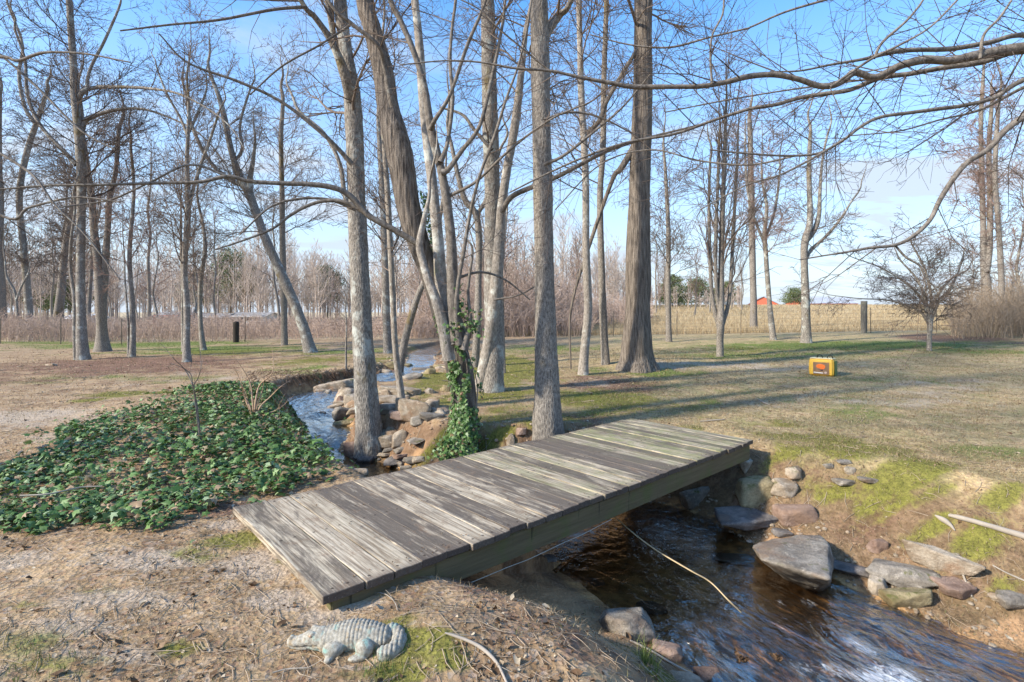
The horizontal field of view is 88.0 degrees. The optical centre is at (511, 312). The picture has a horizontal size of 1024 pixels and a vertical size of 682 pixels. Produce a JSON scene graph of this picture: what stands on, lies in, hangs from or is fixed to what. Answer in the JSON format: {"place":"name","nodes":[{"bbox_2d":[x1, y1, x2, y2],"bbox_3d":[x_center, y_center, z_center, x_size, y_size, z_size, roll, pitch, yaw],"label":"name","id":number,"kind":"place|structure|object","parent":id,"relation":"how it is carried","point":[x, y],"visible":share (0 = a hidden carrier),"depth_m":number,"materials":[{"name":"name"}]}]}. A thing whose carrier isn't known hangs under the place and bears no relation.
{"place":"outdoors","nodes":[
{"label":"outdoors","id":0,"kind":"place"},
{"bbox_2d":[0,305,1023,681],"bbox_3d":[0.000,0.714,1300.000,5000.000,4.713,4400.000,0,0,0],"label":"ground","id":1,"kind":"structure","parent":0,"point":[616,569],"depth_m":5.12,"materials":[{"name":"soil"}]},
{"bbox_2d":[0,227,29,332],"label":"sapling","id":2,"kind":"object","parent":1,"relation":"on","point":[16,295],"visible":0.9,"depth_m":32.75,"materials":[{"name":"grey plant"}]},
{"bbox_2d":[0,59,45,325],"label":"bare tree","id":3,"kind":"object","parent":1,"relation":"on","point":[3,301],"visible":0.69,"depth_m":37.81,"materials":[{"name":"brown plant"}]},
{"bbox_2d":[0,1,69,319],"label":"bare tree","id":4,"kind":"object","parent":1,"relation":"on","point":[27,293],"visible":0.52,"depth_m":39.06,"materials":[{"name":"grey plant"}]},
{"bbox_2d":[28,200,59,319],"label":"bare tree","id":5,"kind":"object","parent":1,"relation":"on","point":[51,295],"visible":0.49,"depth_m":58.00,"materials":[{"name":"brown plant"}]},
{"bbox_2d":[35,280,94,313],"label":"pine tree","id":6,"kind":"object","parent":1,"relation":"on","point":[67,301],"visible":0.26,"depth_m":73.18,"materials":[{"name":"green plant"}]},
{"bbox_2d":[20,122,116,359],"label":"slender tree","id":7,"kind":"object","parent":1,"relation":"on","point":[71,285],"visible":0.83,"depth_m":17.76,"materials":[{"name":"grey plant"}]},
{"bbox_2d":[36,125,101,320],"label":"bare tree","id":8,"kind":"object","parent":1,"relation":"on","point":[62,226],"visible":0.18,"depth_m":38.20,"materials":[{"name":"brown plant"}]},
{"bbox_2d":[36,139,103,331],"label":"bare tree","id":9,"kind":"object","parent":1,"relation":"on","point":[58,305],"visible":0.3,"depth_m":34.84,"materials":[{"name":"brown plant"}]},
{"bbox_2d":[49,189,101,300],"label":"bare tree","id":10,"kind":"object","parent":1,"relation":"on","point":[74,249],"visible":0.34,"depth_m":32.94,"materials":[{"name":"brown plant"}]},
{"bbox_2d":[12,16,172,351],"bbox_3d":[-16.583,-5.333,21.174,4.777,14.104,4.743,0,0,19],"label":"bare tree","id":11,"kind":"object","parent":1,"relation":"on","point":[102,343],"visible":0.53,"depth_m":21.32,"materials":[{"name":"brown plant"}]},
{"bbox_2d":[0,4,185,297],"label":"overhanging tree","id":12,"kind":"object","parent":1,"relation":"on","point":[25,58],"visible":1,"depth_m":5.15,"materials":[{"name":"grey plant"}]},
{"bbox_2d":[58,169,128,327],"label":"slender tree","id":13,"kind":"object","parent":1,"relation":"on","point":[89,296],"visible":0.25,"depth_m":34.21,"materials":[{"name":"brown plant"}]},
{"bbox_2d":[65,79,182,356],"bbox_3d":[-13.520,-3.354,18.883,3.456,10.102,3.037,0,0,34],"label":"slender tree","id":14,"kind":"object","parent":1,"relation":"on","point":[131,339],"visible":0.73,"depth_m":18.64,"materials":[{"name":"grey plant"}]},
{"bbox_2d":[0,0,262,359],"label":"bare tree","id":15,"kind":"object","parent":1,"relation":"on","point":[82,343],"visible":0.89,"depth_m":17.69,"materials":[{"name":"grey plant"}]},
{"bbox_2d":[116,120,167,320],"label":"bare tree","id":16,"kind":"object","parent":1,"relation":"on","point":[148,269],"visible":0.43,"depth_m":46.94,"materials":[{"name":"brown plant"}]},
{"bbox_2d":[135,225,178,318],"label":"bare tree","id":17,"kind":"object","parent":1,"relation":"on","point":[154,286],"visible":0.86,"depth_m":40.21,"materials":[{"name":"grey plant"}]},
{"bbox_2d":[159,332,204,439],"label":"sapling","id":18,"kind":"object","parent":1,"relation":"on","point":[197,412],"visible":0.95,"depth_m":6.27,"materials":[{"name":"brown plant"}]},
{"bbox_2d":[129,0,244,361],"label":"bare tree","id":19,"kind":"object","parent":1,"relation":"on","point":[188,191],"visible":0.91,"depth_m":16.68,"materials":[{"name":"grey plant"}]},
{"bbox_2d":[149,137,230,350],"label":"slender tree","id":20,"kind":"object","parent":1,"relation":"on","point":[200,252],"visible":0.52,"depth_m":21.05,"materials":[{"name":"grey plant"}]},
{"bbox_2d":[0,380,382,543],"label":"ivy ground cover","id":21,"kind":"object","parent":1,"relation":"on","point":[27,472],"visible":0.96,"depth_m":5.51,"materials":[{"name":"green plant"}]},
{"bbox_2d":[170,207,221,333],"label":"bare tree","id":22,"kind":"object","parent":1,"relation":"on","point":[196,304],"visible":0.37,"depth_m":38.46,"materials":[{"name":"brown plant"}]},
{"bbox_2d":[152,134,253,349],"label":"slender tree","id":23,"kind":"object","parent":1,"relation":"on","point":[202,342],"visible":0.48,"depth_m":21.64,"materials":[{"name":"grey plant"}]},
{"bbox_2d":[0,316,412,343],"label":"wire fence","id":24,"kind":"object","parent":1,"relation":"on","point":[235,331],"visible":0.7,"depth_m":26.80,"materials":[{"name":"grey"}]},
{"bbox_2d":[189,195,238,319],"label":"bare tree","id":25,"kind":"object","parent":1,"relation":"on","point":[214,280],"visible":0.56,"depth_m":41.88,"materials":[{"name":"brown plant"}]},
{"bbox_2d":[146,0,317,352],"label":"leaning tree","id":26,"kind":"object","parent":1,"relation":"on","point":[308,343],"visible":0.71,"depth_m":19.97,"materials":[{"name":"grey plant"}]},
{"bbox_2d":[204,247,260,312],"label":"bare tree","id":27,"kind":"object","parent":1,"relation":"on","point":[233,269],"visible":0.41,"depth_m":79.28,"materials":[{"name":"brown plant"}]},
{"bbox_2d":[228,312,277,323],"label":"white shed","id":28,"kind":"structure","parent":1,"relation":"on","point":[246,314],"depth_m":64.13,"materials":[{"name":"grey"}]},
{"bbox_2d":[232,347,294,418],"bbox_3d":[-3.586,1.008,7.510,1.027,1.169,0.610,0,0,0],"label":"bare shrub","id":29,"kind":"object","parent":1,"relation":"on","point":[255,404],"visible":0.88,"depth_m":7.60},
{"bbox_2d":[80,0,470,458],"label":"bare tree","id":30,"kind":"object","parent":1,"relation":"on","point":[368,427],"visible":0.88,"depth_m":8.32,"materials":[{"name":"grey plant"}]},
{"bbox_2d":[247,173,307,334],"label":"bare tree","id":31,"kind":"object","parent":1,"relation":"on","point":[274,285],"visible":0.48,"depth_m":37.44,"materials":[{"name":"brown plant"}]},
{"bbox_2d":[238,22,339,345],"bbox_3d":[-10.146,-5.628,24.230,4.504,14.517,3.682,0,0,-18],"label":"bare tree","id":32,"kind":"object","parent":1,"relation":"on","point":[282,245],"visible":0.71,"depth_m":23.92,"materials":[{"name":"brown plant"}]},
{"bbox_2d":[244,368,353,385],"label":"exposed roots","id":33,"kind":"object","parent":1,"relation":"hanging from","point":[334,376],"visible":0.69,"depth_m":13.65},
{"bbox_2d":[0,0,613,456],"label":"ivy covered tree","id":34,"kind":"object","parent":1,"relation":"on","point":[440,284],"visible":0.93,"depth_m":6.90,"materials":[{"name":"grey plant"}]},
{"bbox_2d":[418,191,485,460],"bbox_3d":[-0.748,0.178,7.218,0.911,3.808,1.180,0,0,-23],"label":"climbing ivy","id":35,"kind":"object","parent":34,"relation":"attached to","point":[454,444],"visible":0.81,"depth_m":7.32,"materials":[{"name":"green plant"}]},
{"bbox_2d":[306,265,346,317],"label":"pine tree","id":36,"kind":"object","parent":1,"relation":"on","point":[341,283],"visible":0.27,"depth_m":89.49,"materials":[{"name":"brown plant"}]},
{"bbox_2d":[0,248,658,342],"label":"brush thicket","id":37,"kind":"object","parent":1,"relation":"on","point":[515,318],"visible":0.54,"depth_m":30.66,"materials":[{"name":"plant"}]},
{"bbox_2d":[313,378,353,394],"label":"stone","id":38,"kind":"object","parent":1,"relation":"on","point":[340,384],"visible":0.37,"depth_m":13.12,"materials":[{"name":"beige stone"}]},
{"bbox_2d":[321,266,351,369],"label":"sapling","id":39,"kind":"object","parent":1,"relation":"on","point":[345,316],"visible":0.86,"depth_m":14.57,"materials":[{"name":"grey plant"}]},
{"bbox_2d":[287,618,406,663],"bbox_3d":[-0.812,1.607,2.609,0.593,0.146,0.249,0,0,-2],"label":"alligator statue","id":40,"kind":"object","parent":1,"relation":"on","point":[362,638],"visible":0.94,"depth_m":2.57,"materials":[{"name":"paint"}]},
{"bbox_2d":[4,207,743,321],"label":"woodland","id":41,"kind":"object","parent":1,"relation":"on","point":[313,279],"visible":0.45,"depth_m":78.91,"materials":[{"name":"plant"}]},
{"bbox_2d":[303,2,455,397],"bbox_3d":[-2.386,-3.049,9.220,2.421,9.585,3.095,0,0,-27],"label":"slender tree","id":42,"kind":"object","parent":1,"relation":"on","point":[387,200],"visible":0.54,"depth_m":9.04,"materials":[{"name":"grey plant"}]},
{"bbox_2d":[318,16,440,353],"bbox_3d":[-4.526,-4.830,18.741,3.988,12.851,4.414,0,0,0],"label":"bare tree","id":43,"kind":"object","parent":1,"relation":"on","point":[387,344],"visible":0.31,"depth_m":18.84,"materials":[{"name":"grey plant"}]},
{"bbox_2d":[372,223,415,321],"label":"bare tree","id":44,"kind":"object","parent":1,"relation":"on","point":[396,275],"visible":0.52,"depth_m":36.67,"materials":[{"name":"brown plant"}]},
{"bbox_2d":[391,429,407,448],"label":"stone","id":45,"kind":"object","parent":1,"relation":"on","point":[399,437],"visible":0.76,"depth_m":8.21,"materials":[{"name":"beige stone"}]},
{"bbox_2d":[378,385,421,395],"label":"stone","id":46,"kind":"object","parent":1,"relation":"on","point":[411,391],"visible":0.54,"depth_m":10.26,"materials":[{"name":"beige stone"}]},
{"bbox_2d":[395,398,430,421],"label":"stone","id":47,"kind":"object","parent":1,"relation":"on","point":[407,409],"visible":0.68,"depth_m":8.44,"materials":[{"name":"beige stone"}]},
{"bbox_2d":[386,73,482,375],"bbox_3d":[-2.066,-2.330,15.643,3.164,8.778,2.894,0,0,0],"label":"leaning tree","id":48,"kind":"object","parent":1,"relation":"on","point":[408,328],"visible":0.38,"depth_m":15.35,"materials":[{"name":"brown plant"}]},
{"bbox_2d":[402,30,531,366],"bbox_3d":[-1.360,-3.124,15.122,4.130,9.577,3.396,0,0,0],"label":"bare tree","id":49,"kind":"object","parent":1,"relation":"on","point":[477,301],"visible":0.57,"depth_m":14.94,"materials":[{"name":"brown plant"}]},
{"bbox_2d":[445,632,512,681],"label":"fallen branch","id":50,"kind":"object","parent":1,"relation":"on","point":[483,649],"visible":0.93,"depth_m":2.54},
{"bbox_2d":[233,418,752,610],"bbox_3d":[0.358,1.687,5.314,5.318,0.289,1.817,0,0,-42],"label":"footbridge","id":51,"kind":"object","parent":1,"relation":"on","point":[343,540],"visible":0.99,"depth_m":4.31,"materials":[{"name":"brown wood"}]},
{"bbox_2d":[474,153,533,295],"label":"bare tree","id":52,"kind":"object","parent":1,"relation":"on","point":[512,241],"visible":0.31,"depth_m":32.99,"materials":[{"name":"brown plant"}]},
{"bbox_2d":[0,359,1023,681],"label":"twig litter","id":53,"kind":"object","parent":1,"relation":"on","point":[410,585],"visible":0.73,"depth_m":3.23,"materials":[{"name":"wood"}]},
{"bbox_2d":[0,333,1023,681],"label":"leaf litter","id":54,"kind":"object","parent":1,"relation":"on","point":[470,659],"visible":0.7,"depth_m":2.92,"materials":[{"name":"plant"}]},
{"bbox_2d":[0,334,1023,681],"bbox_3d":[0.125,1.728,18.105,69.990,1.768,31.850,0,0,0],"label":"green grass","id":55,"kind":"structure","parent":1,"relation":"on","point":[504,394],"depth_m":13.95,"materials":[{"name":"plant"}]},
{"bbox_2d":[19,348,1022,681],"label":"moss cover","id":56,"kind":"object","parent":1,"relation":"on","point":[527,420],"visible":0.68,"depth_m":5.49,"materials":[{"name":"plant"}]},
{"bbox_2d":[422,0,653,440],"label":"bare tree","id":57,"kind":"object","parent":1,"relation":"on","point":[547,420],"visible":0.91,"depth_m":7.54,"materials":[{"name":"brown plant"}]},
{"bbox_2d":[425,0,709,392],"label":"bare tree","id":58,"kind":"object","parent":1,"relation":"on","point":[490,370],"visible":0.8,"depth_m":10.55,"materials":[{"name":"grey plant"}]},
{"bbox_2d":[515,0,633,364],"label":"bare tree","id":59,"kind":"object","parent":1,"relation":"on","point":[605,355],"visible":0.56,"depth_m":14.78,"materials":[{"name":"brown plant"}]},
{"bbox_2d":[500,0,691,374],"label":"bare tree","id":60,"kind":"object","parent":1,"relation":"on","point":[583,367],"visible":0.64,"depth_m":13.05,"materials":[{"name":"brown plant"}]},
{"bbox_2d":[598,607,655,643],"bbox_3d":[0.889,2.403,4.053,0.413,0.263,0.363,1,0,-15],"label":"boulder","id":61,"kind":"object","parent":1,"relation":"on","point":[634,621],"visible":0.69,"depth_m":3.94,"materials":[{"name":"grey stone"}]},
{"bbox_2d":[255,353,1023,668],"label":"pebbles","id":62,"kind":"object","parent":1,"relation":"on","point":[916,611],"visible":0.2,"depth_m":5.59,"materials":[{"name":"beige stone"}]},
{"bbox_2d":[554,0,729,372],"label":"bare tree","id":63,"kind":"object","parent":1,"relation":"on","point":[636,354],"visible":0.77,"depth_m":13.94,"materials":[{"name":"brown plant"}]},
{"bbox_2d":[632,632,665,672],"bbox_3d":[0.818,2.016,3.151,0.258,0.274,0.231,0,0,-21],"label":"grass tuft","id":64,"kind":"object","parent":1,"relation":"on","point":[644,657],"visible":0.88,"depth_m":3.13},
{"bbox_2d":[635,600,666,613],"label":"stone","id":65,"kind":"object","parent":1,"relation":"on","point":[655,606],"visible":0.88,"depth_m":4.55,"materials":[{"name":"stone"}]},
{"bbox_2d":[651,218,665,313],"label":"bare tree","id":66,"kind":"object","parent":1,"relation":"on","point":[656,263],"visible":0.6,"depth_m":67.73,"materials":[{"name":"brown plant"}]},
{"bbox_2d":[611,81,707,341],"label":"bare tree","id":67,"kind":"object","parent":1,"relation":"on","point":[667,243],"visible":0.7,"depth_m":22.89,"materials":[{"name":"brown plant"}]},
{"bbox_2d":[651,639,682,663],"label":"stone","id":68,"kind":"object","parent":1,"relation":"on","point":[672,651],"visible":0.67,"depth_m":3.79,"materials":[{"name":"stone"}]},
{"bbox_2d":[654,274,693,305],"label":"pine tree","id":69,"kind":"object","parent":1,"relation":"on","point":[680,298],"visible":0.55,"depth_m":94.11,"materials":[{"name":"green plant"}]},
{"bbox_2d":[347,0,1023,368],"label":"spreading tree","id":70,"kind":"object","parent":1,"relation":"on","point":[981,56],"visible":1,"depth_m":5.14,"materials":[{"name":"brown plant"}]},
{"bbox_2d":[671,670,702,681],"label":"stone","id":71,"kind":"object","parent":1,"relation":"on","point":[689,677],"visible":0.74,"depth_m":3.55,"materials":[{"name":"beige stone"}]},
{"bbox_2d":[679,486,709,509],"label":"stone","id":72,"kind":"object","parent":1,"relation":"on","point":[690,499],"visible":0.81,"depth_m":6.56,"materials":[{"name":"stone"}]},
{"bbox_2d":[682,276,715,306],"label":"pine tree","id":73,"kind":"object","parent":1,"relation":"on","point":[700,287],"visible":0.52,"depth_m":99.03,"materials":[{"name":"green plant"}]},
{"bbox_2d":[692,666,722,681],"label":"stone","id":74,"kind":"object","parent":1,"relation":"on","point":[706,673],"visible":0.88,"depth_m":3.68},
{"bbox_2d":[711,553,758,564],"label":"stone","id":75,"kind":"object","parent":1,"relation":"on","point":[740,558],"visible":1,"depth_m":5.40,"materials":[{"name":"stone"}]},
{"bbox_2d":[670,3,800,356],"bbox_3d":[7.181,-4.089,16.987,4.107,11.331,3.227,0,0,0],"label":"bare tree","id":76,"kind":"object","parent":1,"relation":"on","point":[720,314],"visible":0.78,"depth_m":17.14,"materials":[{"name":"brown plant"}]},
{"bbox_2d":[472,304,1014,337],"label":"tall dry grass","id":77,"kind":"structure","parent":1,"relation":"on","point":[738,324],"depth_m":41.65,"materials":[{"name":"plant"}]},
{"bbox_2d":[714,506,778,530],"bbox_3d":[2.639,2.313,5.949,0.978,0.179,0.559,3,-1,-10],"label":"boulder","id":78,"kind":"object","parent":1,"relation":"on","point":[742,518],"visible":0.7,"depth_m":5.79,"materials":[{"name":"stone"}]},
{"bbox_2d":[705,71,793,327],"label":"bare tree","id":79,"kind":"object","parent":1,"relation":"on","point":[753,292],"visible":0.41,"depth_m":30.94,"materials":[{"name":"brown plant"}]},
{"bbox_2d":[734,475,773,507],"bbox_3d":[2.853,2.099,6.227,0.457,0.319,0.348,-4,0,0],"label":"stone","id":80,"kind":"object","parent":1,"relation":"on","point":[753,491],"visible":0.96,"depth_m":6.08,"materials":[{"name":"stone"}]},
{"bbox_2d":[720,97,804,339],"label":"bare tree","id":81,"kind":"object","parent":1,"relation":"on","point":[771,323],"visible":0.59,"depth_m":23.25,"materials":[{"name":"grey plant"}]},
{"bbox_2d":[558,301,972,335],"bbox_3d":[17.750,0.457,27.007,32.527,2.056,0.294,0,0,3],"label":"wire fence","id":82,"kind":"object","parent":1,"relation":"on","point":[863,316],"visible":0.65,"depth_m":26.98,"materials":[{"name":"grey"}]},
{"bbox_2d":[771,478,798,497],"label":"stone","id":83,"kind":"object","parent":1,"relation":"on","point":[787,488],"visible":0.94,"depth_m":5.99,"materials":[{"name":"beige stone"}]},
{"bbox_2d":[752,535,833,591],"bbox_3d":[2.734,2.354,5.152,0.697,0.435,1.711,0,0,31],"label":"boulder","id":84,"kind":"object","parent":1,"relation":"on","point":[806,562],"visible":0.99,"depth_m":4.70,"materials":[{"name":"grey stone"}]},
{"bbox_2d":[785,465,801,479],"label":"stone","id":85,"kind":"object","parent":1,"relation":"on","point":[793,472],"visible":1,"depth_m":6.10,"materials":[{"name":"beige stone"}]},
{"bbox_2d":[771,504,818,526],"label":"stone","id":86,"kind":"object","parent":1,"relation":"on","point":[790,515],"visible":0.94,"depth_m":5.70,"materials":[{"name":"stone"}]},
{"bbox_2d":[776,285,814,304],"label":"pine tree","id":87,"kind":"object","parent":1,"relation":"on","point":[788,297],"visible":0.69,"depth_m":124.40,"materials":[{"name":"green plant"}]},
{"bbox_2d":[769,76,869,342],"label":"bare tree","id":88,"kind":"object","parent":1,"relation":"on","point":[805,253],"visible":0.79,"depth_m":21.61,"materials":[{"name":"grey plant"}]},
{"bbox_2d":[786,297,857,304],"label":"poultry house","id":89,"kind":"structure","parent":1,"relation":"on","point":[817,300],"depth_m":192.58,"materials":[{"name":"white metal"}]},
{"bbox_2d":[809,354,836,375],"bbox_3d":[7.697,1.300,13.119,0.561,0.523,0.352,0,0,43],"label":"cooler bag","id":90,"kind":"object","parent":1,"relation":"on","point":[823,366],"visible":0.98,"depth_m":12.98,"materials":[{"name":"yellow fabric"}]},
{"bbox_2d":[833,560,869,577],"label":"boulder","id":91,"kind":"object","parent":1,"relation":"on","point":[851,569],"visible":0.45,"depth_m":4.97,"materials":[{"name":"stone"}]},
{"bbox_2d":[865,539,888,553],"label":"stone","id":92,"kind":"object","parent":1,"relation":"on","point":[878,545],"visible":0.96,"depth_m":5.14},
{"bbox_2d":[867,574,887,595],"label":"stone","id":93,"kind":"object","parent":1,"relation":"on","point":[876,584],"visible":0.73,"depth_m":4.72,"materials":[{"name":"beige stone"}]},
{"bbox_2d":[865,558,941,588],"bbox_3d":[3.547,2.389,4.834,0.582,0.184,0.315,4,2,25],"label":"boulder","id":94,"kind":"object","parent":1,"relation":"on","point":[896,574],"visible":0.89,"depth_m":4.75,"materials":[{"name":"grey stone"}]},
{"bbox_2d":[878,587,932,608],"bbox_3d":[3.436,2.489,4.617,0.442,0.182,0.210,-4,-1,8],"label":"stone","id":95,"kind":"object","parent":1,"relation":"on","point":[907,597],"visible":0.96,"depth_m":4.54,"materials":[{"name":"stone"}]},
{"bbox_2d":[788,207,1023,350],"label":"tree","id":96,"kind":"object","parent":1,"relation":"on","point":[929,308],"visible":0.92,"depth_m":18.46,"materials":[{"name":"brown plant"}]},
{"bbox_2d":[901,539,986,575],"bbox_3d":[3.888,2.260,4.800,0.179,0.224,0.595,0,8,-42],"label":"boulder","id":97,"kind":"object","parent":1,"relation":"on","point":[935,558],"visible":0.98,"depth_m":4.75,"materials":[{"name":"beige stone"}]},
{"bbox_2d":[929,576,977,599],"bbox_3d":[3.836,2.398,4.593,0.318,0.149,0.211,0,0,-4],"label":"stone","id":98,"kind":"object","parent":1,"relation":"on","point":[955,587],"visible":0.98,"depth_m":4.54,"materials":[{"name":"stone"}]},
{"bbox_2d":[919,31,1023,303],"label":"bare tree","id":99,"kind":"object","parent":1,"relation":"on","point":[984,226],"visible":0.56,"depth_m":32.98,"materials":[{"name":"brown plant"}]},
{"bbox_2d":[927,254,1023,338],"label":"bramble thicket","id":100,"kind":"object","parent":1,"relation":"on","point":[1007,315],"visible":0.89,"depth_m":23.89,"materials":[{"name":"plant"}]},
{"bbox_2d":[938,59,1023,302],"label":"bare tree","id":101,"kind":"object","parent":1,"relation":"on","point":[998,226],"visible":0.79,"depth_m":27.93,"materials":[{"name":"brown plant"}]},
{"bbox_2d":[948,514,1023,538],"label":"fallen branch","id":102,"kind":"object","parent":1,"relation":"on","point":[1015,533],"visible":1,"depth_m":4.85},
{"bbox_2d":[976,170,1023,293],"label":"bare tree","id":103,"kind":"object","parent":1,"relation":"on","point":[1019,255],"visible":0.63,"depth_m":33.03,"materials":[{"name":"brown plant"}]},
{"bbox_2d":[995,590,1023,609],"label":"stone","id":104,"kind":"object","parent":1,"relation":"on","point":[1009,599],"visible":0.97,"depth_m":4.36,"materials":[{"name":"stone"}]},
{"bbox_2d":[0,0,1023,311],"label":"sky","id":105,"kind":"structure","parent":0,"point":[885,199],"materials":[{"name":"blue"}]},
{"bbox_2d":[287,346,1023,681],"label":"water","id":106,"kind":"structure","parent":0,"point":[425,357],"depth_m":4.21,"materials":[{"name":"liquid"}]},
{"bbox_2d":[615,517,740,612],"bbox_3d":[1.377,2.206,4.689,1.226,0.488,0.142,0,0,43],"label":"long reed","id":107,"kind":"object","parent":106,"relation":"in","point":[682,566],"visible":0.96,"depth_m":4.52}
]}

